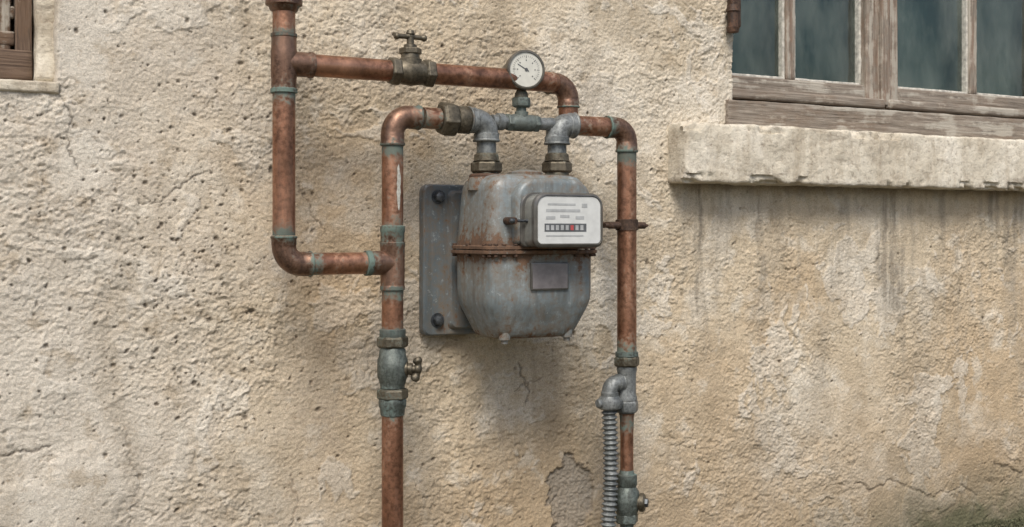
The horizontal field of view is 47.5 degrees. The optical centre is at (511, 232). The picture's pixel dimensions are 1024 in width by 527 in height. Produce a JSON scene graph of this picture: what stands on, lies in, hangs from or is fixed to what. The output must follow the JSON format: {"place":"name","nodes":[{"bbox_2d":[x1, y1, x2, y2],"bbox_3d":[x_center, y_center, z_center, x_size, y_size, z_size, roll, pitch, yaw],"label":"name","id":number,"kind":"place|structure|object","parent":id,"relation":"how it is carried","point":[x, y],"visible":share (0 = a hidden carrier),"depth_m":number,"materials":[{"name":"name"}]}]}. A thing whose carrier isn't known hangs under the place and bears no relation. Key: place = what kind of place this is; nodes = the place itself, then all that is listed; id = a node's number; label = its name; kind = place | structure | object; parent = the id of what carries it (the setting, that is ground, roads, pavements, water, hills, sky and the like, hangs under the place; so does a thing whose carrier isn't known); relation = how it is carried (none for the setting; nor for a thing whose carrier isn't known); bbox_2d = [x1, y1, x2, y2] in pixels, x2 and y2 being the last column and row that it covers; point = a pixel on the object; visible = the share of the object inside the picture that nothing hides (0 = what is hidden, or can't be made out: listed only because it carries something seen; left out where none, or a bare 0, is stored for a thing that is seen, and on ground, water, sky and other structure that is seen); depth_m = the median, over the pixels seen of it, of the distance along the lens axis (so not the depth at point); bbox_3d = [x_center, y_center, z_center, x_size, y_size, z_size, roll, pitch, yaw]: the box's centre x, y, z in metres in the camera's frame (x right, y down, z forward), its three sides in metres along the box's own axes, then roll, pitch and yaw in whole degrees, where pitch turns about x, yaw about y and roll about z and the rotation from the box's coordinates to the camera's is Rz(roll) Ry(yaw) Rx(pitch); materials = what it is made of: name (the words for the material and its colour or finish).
{"place":"outdoors","nodes":[
{"label":"outdoors","id":0,"kind":"place"},
{"bbox_2d":[0,31,14,47],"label":"shutter rail","id":1,"kind":"object","parent":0,"point":[7,37],"visible":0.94,"depth_m":1.90,"materials":[{"name":"brown wood"}]},
{"bbox_2d":[727,0,740,26],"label":"hinge leaf","id":2,"kind":"object","parent":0,"point":[739,13],"visible":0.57,"depth_m":2.49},
{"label":"ground","id":3,"kind":"structure","parent":0,"visible":0},
{"bbox_2d":[0,0,1023,526],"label":"stucco wall","id":4,"kind":"structure","parent":3,"relation":"on","point":[180,346],"depth_m":2.18,"materials":[{"name":"beige paint"}]},
{"bbox_2d":[0,49,31,80],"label":"frame sill","id":5,"kind":"structure","parent":4,"relation":"attached to","point":[15,64],"depth_m":1.90,"materials":[{"name":"brown wood"}]},
{"bbox_2d":[0,0,10,48],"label":"shutter stile","id":6,"kind":"object","parent":5,"relation":"attached to","point":[5,5],"visible":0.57,"depth_m":1.90,"materials":[{"name":"brown wood"}]},
{"bbox_2d":[10,6,14,20],"bbox_3d":[-1.223,-0.361,1.709,0.906,0.022,0.034,0,0,-28],"label":"wooden shutter window","id":7,"kind":"structure","parent":6,"relation":"attached to","point":[12,11],"depth_m":1.91,"materials":[{"name":"brown wood"}]},
{"bbox_2d":[12,0,31,80],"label":"frame stile","id":8,"kind":"object","parent":5,"relation":"attached to","point":[22,25],"visible":0.44,"depth_m":1.91,"materials":[{"name":"brown wood"}]},
{"bbox_2d":[0,79,59,93],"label":"plaster ledge","id":9,"kind":"object","parent":4,"relation":"attached to","point":[28,86],"visible":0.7,"depth_m":1.83,"materials":[{"name":"beige paint"}]},
{"bbox_2d":[32,0,54,81],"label":"plaster jamb","id":10,"kind":"object","parent":4,"relation":"attached to","point":[43,65],"visible":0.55,"depth_m":1.88,"materials":[{"name":"beige paint"}]},
{"bbox_2d":[265,0,648,526],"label":"copper gas pipework","id":11,"kind":"object","parent":4,"relation":"attached to","point":[290,64],"visible":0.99,"depth_m":1.99,"materials":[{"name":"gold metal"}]},
{"bbox_2d":[419,170,602,343],"bbox_3d":[0.008,0.041,2.099,0.265,0.308,0.266,0,0,-28],"label":"gas meter","id":12,"kind":"object","parent":11,"relation":"attached to","point":[504,258],"visible":1,"depth_m":2.04,"materials":[{"name":"grey paint"}]},
{"bbox_2d":[545,223,585,231],"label":"counter window","id":13,"kind":"structure","parent":12,"relation":"in","point":[584,225],"depth_m":1.99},
{"bbox_2d":[504,50,544,116],"bbox_3d":[0.020,-0.264,2.109,0.072,0.130,0.039,0,0,-19],"label":"pressure gauge","id":14,"kind":"object","parent":11,"relation":"on","point":[526,68],"visible":0.98,"depth_m":2.10,"materials":[{"name":"white metal"}]},
{"bbox_2d":[601,410,618,526],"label":"flexible hose","id":15,"kind":"object","parent":11,"relation":"attached to","point":[610,467],"visible":0.98,"depth_m":2.19,"materials":[{"name":"grey metal"}]},
{"bbox_2d":[667,121,1023,191],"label":"window sill","id":16,"kind":"structure","parent":4,"relation":"attached to","point":[731,154],"depth_m":2.56,"materials":[{"name":"paint"}]},
{"bbox_2d":[725,99,1023,139],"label":"bottom board","id":17,"kind":"object","parent":16,"relation":"on","point":[761,113],"visible":0.66,"depth_m":2.68,"materials":[{"name":"brown wood"}]},
{"bbox_2d":[732,75,864,107],"bbox_3d":[0.640,-0.317,2.643,0.402,0.056,0.039,0,0,-28],"label":"casement rail","id":18,"kind":"object","parent":17,"relation":"on","point":[787,85],"visible":0.5,"depth_m":2.62,"materials":[{"name":"brown wood"}]},
{"bbox_2d":[732,73,782,78],"bbox_3d":[0.536,-0.346,2.591,0.165,0.009,0.022,0,0,-28],"label":"casement putty","id":19,"kind":"object","parent":18,"relation":"on","point":[751,75],"visible":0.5,"depth_m":2.58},
{"bbox_2d":[784,0,794,79],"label":"casement muntin","id":20,"kind":"object","parent":18,"relation":"on","point":[789,36],"visible":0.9,"depth_m":2.62,"materials":[{"name":"brown wood"}]},
{"bbox_2d":[795,78,859,84],"bbox_3d":[0.724,-0.346,2.691,0.205,0.009,0.022,0,0,-28],"label":"casement putty","id":21,"kind":"object","parent":18,"relation":"on","point":[826,81],"visible":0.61,"depth_m":2.68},
{"bbox_2d":[732,88,884,108],"bbox_3d":[0.662,-0.301,2.624,0.471,0.023,0.025,0,0,-28],"label":"casement drip","id":22,"kind":"object","parent":17,"relation":"on","point":[804,98],"visible":0.94,"depth_m":2.61,"materials":[{"name":"brown wood"}]},
{"bbox_2d":[853,0,879,109],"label":"casement stile","id":23,"kind":"object","parent":17,"relation":"on","point":[870,45],"visible":0.7,"depth_m":2.73,"materials":[{"name":"brown wood"}]},
{"bbox_2d":[853,0,860,84],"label":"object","id":24,"kind":"object","parent":23,"relation":"attached to","point":[857,41],"visible":0.84,"depth_m":2.73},
{"bbox_2d":[879,0,889,104],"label":"cover strip","id":25,"kind":"object","parent":17,"relation":"on","point":[884,49],"visible":1,"depth_m":2.73,"materials":[{"name":"brown wood"}]},
{"bbox_2d":[880,0,897,109],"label":"casement stile","id":26,"kind":"object","parent":17,"relation":"on","point":[893,54],"visible":0.37,"depth_m":2.76,"materials":[{"name":"brown wood"}]},
{"bbox_2d":[885,100,1023,118],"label":"casement drip","id":27,"kind":"object","parent":17,"relation":"on","point":[903,105],"visible":0.98,"depth_m":2.83,"materials":[{"name":"brown wood"}]},
{"bbox_2d":[896,88,1023,118],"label":"casement rail","id":28,"kind":"object","parent":17,"relation":"on","point":[955,98],"visible":0.51,"depth_m":2.87,"materials":[{"name":"brown wood"}]},
{"bbox_2d":[898,87,966,93],"bbox_3d":[1.018,-0.346,2.848,0.254,0.009,0.022,0,0,-28],"label":"casement putty","id":29,"kind":"object","parent":28,"relation":"on","point":[932,90],"visible":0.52,"depth_m":2.84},
{"bbox_2d":[968,0,976,93],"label":"casement muntin","id":30,"kind":"object","parent":28,"relation":"on","point":[972,46],"visible":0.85,"depth_m":2.90,"materials":[{"name":"brown wood"}]},
{"bbox_2d":[977,93,1023,97],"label":"casement putty","id":31,"kind":"object","parent":28,"relation":"on","point":[999,95],"visible":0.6,"depth_m":2.95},
{"bbox_3d":[0.452,-0.885,2.542,0.030,1.191,0.045,0,0,-28],"label":"left casement stile","id":32,"kind":"object","parent":17,"relation":"on","visible":0},
{"bbox_2d":[726,0,739,32],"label":"hinge barrel","id":33,"kind":"object","parent":32,"relation":"attached to","point":[732,10],"visible":1,"depth_m":2.48,"materials":[{"name":"brown metal"}]},
{"bbox_3d":[0.910,-1.460,2.786,1.012,0.062,0.040,0,0,-28],"label":"old wooden window","id":34,"kind":"object","parent":4,"relation":"attached to","visible":0},
{"bbox_2d":[777,0,784,78],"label":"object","id":35,"kind":"object","parent":34,"relation":"hanging from","point":[780,41],"visible":0.89,"depth_m":2.62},
{"bbox_2d":[731,0,1021,96],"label":"curtain","id":36,"kind":"object","parent":34,"relation":"hanging from","point":[928,44],"depth_m":2.91,"materials":[{"name":"fabric"}]},
{"bbox_2d":[960,0,967,93],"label":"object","id":37,"kind":"object","parent":34,"relation":"hanging from","point":[963,45],"visible":0.86,"depth_m":2.90,"materials":[{"name":"white paint"}]},
{"bbox_2d":[969,515,1023,526],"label":"moss","id":38,"kind":"object","parent":3,"relation":"on","point":[1018,522],"visible":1,"depth_m":2.85,"materials":[{"name":"green plant"}]}
]}

